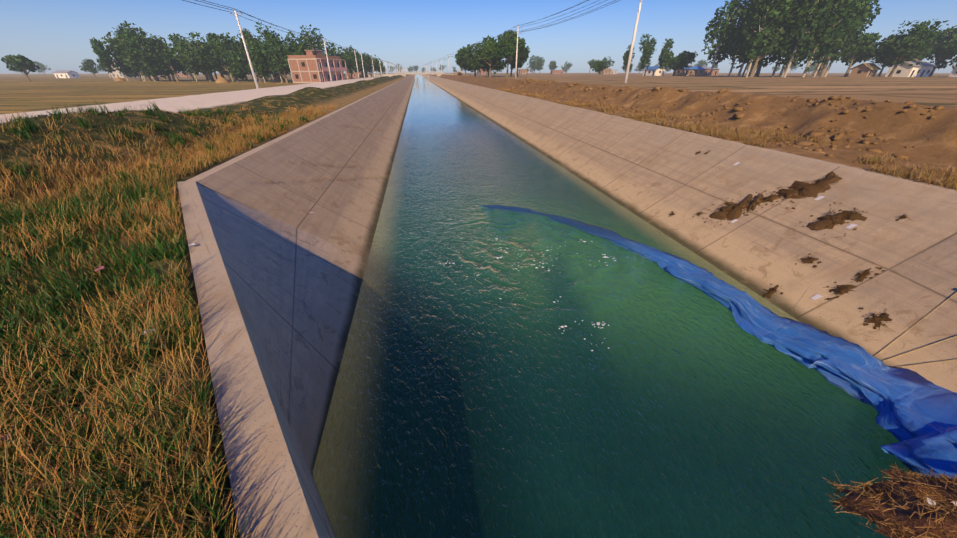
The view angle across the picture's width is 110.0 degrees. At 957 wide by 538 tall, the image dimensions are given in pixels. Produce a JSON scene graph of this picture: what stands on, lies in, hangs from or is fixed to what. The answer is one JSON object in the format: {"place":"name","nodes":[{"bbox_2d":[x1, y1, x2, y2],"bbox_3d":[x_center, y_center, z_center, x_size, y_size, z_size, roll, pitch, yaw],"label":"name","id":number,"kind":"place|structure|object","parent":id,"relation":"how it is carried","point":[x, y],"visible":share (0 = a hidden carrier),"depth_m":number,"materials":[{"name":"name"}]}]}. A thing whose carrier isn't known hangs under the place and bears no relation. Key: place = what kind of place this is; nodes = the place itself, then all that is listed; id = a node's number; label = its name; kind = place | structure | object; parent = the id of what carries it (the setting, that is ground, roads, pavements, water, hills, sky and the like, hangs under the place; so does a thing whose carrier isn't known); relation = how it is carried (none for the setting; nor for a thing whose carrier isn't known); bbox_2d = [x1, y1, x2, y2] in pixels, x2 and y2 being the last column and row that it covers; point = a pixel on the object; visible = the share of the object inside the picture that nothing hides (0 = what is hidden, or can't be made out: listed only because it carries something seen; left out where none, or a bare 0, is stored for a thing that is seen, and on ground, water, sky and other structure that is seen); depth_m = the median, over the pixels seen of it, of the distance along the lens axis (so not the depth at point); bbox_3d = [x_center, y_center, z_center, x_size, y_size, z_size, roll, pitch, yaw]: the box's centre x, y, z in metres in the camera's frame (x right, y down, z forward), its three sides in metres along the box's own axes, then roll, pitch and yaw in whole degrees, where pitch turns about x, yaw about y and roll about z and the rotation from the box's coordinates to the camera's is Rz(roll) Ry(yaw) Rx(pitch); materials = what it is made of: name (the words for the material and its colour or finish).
{"place":"outdoors","nodes":[
{"label":"outdoors","id":0,"kind":"place"},
{"bbox_2d":[52,70,79,77],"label":"house","id":1,"kind":"structure","parent":0,"point":[65,74],"depth_m":219.65,"materials":[{"name":"white"}]},
{"bbox_2d":[177,72,191,76],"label":"house","id":2,"kind":"structure","parent":0,"point":[180,74],"depth_m":255.57,"materials":[{"name":"brick"}]},
{"bbox_2d":[0,73,956,537],"bbox_3d":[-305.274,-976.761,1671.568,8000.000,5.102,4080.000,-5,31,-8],"label":"ground","id":3,"kind":"structure","parent":0,"point":[916,127],"depth_m":17.74,"materials":[{"name":"brown soil"}]},
{"bbox_2d":[109,59,137,77],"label":"house","id":4,"kind":"structure","parent":3,"relation":"on","point":[116,73],"depth_m":229.10,"materials":[{"name":"grey paint"}]},
{"bbox_2d":[0,98,307,537],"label":"grass clumps","id":5,"kind":"object","parent":3,"relation":"on","point":[29,126],"visible":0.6,"depth_m":3.77,"materials":[{"name":"green plant"}]},
{"bbox_2d":[1,198,313,441],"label":"litter","id":6,"kind":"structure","parent":3,"relation":"on","point":[101,267],"depth_m":4.38,"materials":[{"name":"white"}]},
{"bbox_2d":[0,108,329,537],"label":"grassy bank","id":7,"kind":"structure","parent":3,"relation":"on","point":[208,502],"depth_m":3.04,"materials":[{"name":"green plant"}]},
{"bbox_2d":[0,103,337,537],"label":"grass stalks","id":8,"kind":"object","parent":3,"relation":"on","point":[167,215],"depth_m":3.04,"materials":[{"name":"plant"}]},
{"bbox_2d":[230,9,258,88],"bbox_3d":[-32.516,-30.412,47.113,1.500,9.842,0.420,-5,31,-8],"label":"pole","id":9,"kind":"object","parent":3,"relation":"on","point":[250,63],"visible":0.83,"depth_m":47.03,"materials":[{"name":"white concrete"}]},
{"bbox_2d":[114,71,463,82],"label":"haystacks","id":10,"kind":"object","parent":3,"relation":"on","point":[219,79],"visible":0.58,"depth_m":134.10,"materials":[{"name":"brown"}]},
{"bbox_2d":[287,50,348,82],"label":"brick house","id":11,"kind":"structure","parent":3,"relation":"on","point":[310,66],"depth_m":103.32,"materials":[{"name":"red brick"}]},
{"bbox_2d":[321,39,331,80],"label":"pole","id":12,"kind":"object","parent":3,"relation":"on","point":[327,59],"visible":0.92,"depth_m":89.11,"materials":[{"name":"white concrete"}]},
{"bbox_2d":[183,0,398,65],"bbox_3d":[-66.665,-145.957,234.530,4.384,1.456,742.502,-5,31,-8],"label":"wires","id":13,"kind":"object","parent":12,"relation":"attached to","point":[265,21],"visible":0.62,"depth_m":50.68,"materials":[{"name":"grey metal"}]},
{"bbox_2d":[345,71,362,77],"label":"roadside house","id":14,"kind":"structure","parent":3,"relation":"on","point":[354,75],"depth_m":201.29,"materials":[{"name":"brick"}]},
{"bbox_2d":[366,71,453,80],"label":"bridge","id":15,"kind":"structure","parent":3,"relation":"on","point":[404,74],"depth_m":220.25,"materials":[{"name":"beige concrete"}]},
{"bbox_2d":[1,0,956,82],"bbox_3d":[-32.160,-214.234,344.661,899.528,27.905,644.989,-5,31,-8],"label":"trees","id":16,"kind":"object","parent":3,"relation":"on","point":[204,58],"visible":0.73,"depth_m":125.08,"materials":[{"name":"green plant"}]},
{"bbox_2d":[477,69,487,73],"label":"house","id":17,"kind":"structure","parent":3,"relation":"on","point":[483,72],"depth_m":259.86,"materials":[{"name":"brick"}]},
{"bbox_2d":[89,0,881,82],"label":"trees","id":18,"kind":"object","parent":3,"relation":"on","point":[827,16],"visible":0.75,"depth_m":113.30,"materials":[{"name":"green plant"}]},
{"bbox_2d":[514,26,521,77],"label":"pole","id":19,"kind":"object","parent":3,"relation":"on","point":[516,53],"visible":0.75,"depth_m":94.19,"materials":[{"name":"white concrete"}]},
{"bbox_2d":[518,69,528,73],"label":"house","id":20,"kind":"structure","parent":3,"relation":"on","point":[523,71],"depth_m":309.16,"materials":[{"name":"beige"}]},
{"bbox_2d":[550,70,563,73],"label":"house","id":21,"kind":"structure","parent":3,"relation":"on","point":[556,72],"depth_m":295.03,"materials":[{"name":"brick"}]},
{"bbox_2d":[177,74,956,537],"bbox_3d":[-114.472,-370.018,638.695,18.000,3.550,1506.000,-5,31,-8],"label":"canal lining","id":22,"kind":"object","parent":3,"relation":"on","point":[279,268],"visible":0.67,"depth_m":8.01,"materials":[{"name":"concrete"}]},
{"bbox_2d":[244,124,390,183],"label":"grass joint tufts","id":23,"kind":"object","parent":22,"relation":"on","point":[324,163],"visible":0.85,"depth_m":13.14,"materials":[{"name":"brown plant"}]},
{"bbox_2d":[483,205,956,477],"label":"tarp","id":24,"kind":"object","parent":22,"relation":"on","point":[916,416],"visible":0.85,"depth_m":5.94,"materials":[{"name":"plastic"}]},
{"bbox_2d":[668,151,911,328],"bbox_3d":[8.544,-1.504,9.659,3.366,2.456,10.249,-1,30,-2],"label":"slope debris","id":25,"kind":"object","parent":22,"relation":"on","point":[799,190],"visible":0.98,"depth_m":9.31,"materials":[{"name":"brown soil"}]},
{"bbox_2d":[731,162,856,299],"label":"slope litter","id":26,"kind":"object","parent":22,"relation":"on","point":[818,296],"visible":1,"depth_m":8.24,"materials":[{"name":"white plastic"}]},
{"bbox_2d":[874,292,956,367],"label":"ropes","id":27,"kind":"object","parent":22,"relation":"on","point":[922,347],"visible":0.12,"depth_m":6.19,"materials":[{"name":"beige"}]},
{"bbox_2d":[598,68,611,73],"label":"house","id":28,"kind":"structure","parent":3,"relation":"on","point":[607,70],"depth_m":274.15,"materials":[{"name":"beige"}]},
{"bbox_2d":[624,0,641,82],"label":"pole","id":29,"kind":"object","parent":3,"relation":"on","point":[631,49],"visible":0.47,"depth_m":46.58,"materials":[{"name":"white concrete"}]},
{"bbox_2d":[427,0,619,64],"bbox_3d":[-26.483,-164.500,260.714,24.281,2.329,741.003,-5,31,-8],"label":"wires","id":30,"kind":"object","parent":29,"relation":"attached to","point":[549,19],"visible":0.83,"depth_m":68.59,"materials":[{"name":"grey metal"}]},
{"bbox_2d":[643,66,664,75],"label":"house","id":31,"kind":"structure","parent":3,"relation":"on","point":[653,71],"depth_m":159.37,"materials":[{"name":"white"}]},
{"bbox_2d":[674,66,704,75],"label":"blue shed","id":32,"kind":"structure","parent":3,"relation":"on","point":[694,71],"depth_m":156.37,"materials":[{"name":"beige"}]},
{"bbox_2d":[702,67,718,75],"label":"house","id":33,"kind":"structure","parent":3,"relation":"on","point":[707,70],"depth_m":161.69,"materials":[{"name":"beige brick"}]},
{"bbox_2d":[495,78,956,181],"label":"bank clods","id":34,"kind":"object","parent":3,"relation":"on","point":[838,136],"visible":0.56,"depth_m":14.46,"materials":[{"name":"brown soil"}]},
{"bbox_2d":[497,88,956,189],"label":"dry grass","id":35,"kind":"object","parent":3,"relation":"on","point":[727,134],"visible":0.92,"depth_m":13.22,"materials":[{"name":"beige plant"}]},
{"bbox_2d":[849,63,881,76],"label":"house","id":36,"kind":"structure","parent":3,"relation":"on","point":[866,70],"depth_m":114.54,"materials":[{"name":"beige"}]},
{"bbox_2d":[948,65,956,76],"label":"white house","id":37,"kind":"structure","parent":3,"relation":"on","point":[953,73],"depth_m":114.40,"materials":[{"name":"white"}]},
{"bbox_2d":[0,0,956,72],"label":"sky","id":38,"kind":"structure","parent":0,"point":[56,34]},
{"bbox_2d":[313,74,917,537],"bbox_3d":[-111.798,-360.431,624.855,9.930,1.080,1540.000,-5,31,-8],"label":"water","id":39,"kind":"structure","parent":0,"point":[485,406],"depth_m":5.86,"materials":[{"name":"teal liquid"}]},
{"bbox_2d":[440,238,616,350],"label":"foam flecks","id":40,"kind":"object","parent":39,"relation":"on","point":[598,323],"visible":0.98,"depth_m":9.71,"materials":[{"name":"white"}]},
{"bbox_2d":[885,61,935,76],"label":"white house","id":41,"kind":"structure","parent":0,"point":[923,69],"depth_m":114.11,"materials":[{"name":"white"}]},
{"bbox_3d":[-7.293,6.194,-2.917,21.700,4.330,9.250,-5,31,-8],"label":"headwall","id":42,"kind":"object","parent":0,"visible":0},
{"bbox_2d":[822,463,956,537],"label":"debris heap","id":43,"kind":"object","parent":42,"relation":"on","point":[901,504],"visible":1,"depth_m":1.79,"materials":[{"name":"brown plant"}]}
]}

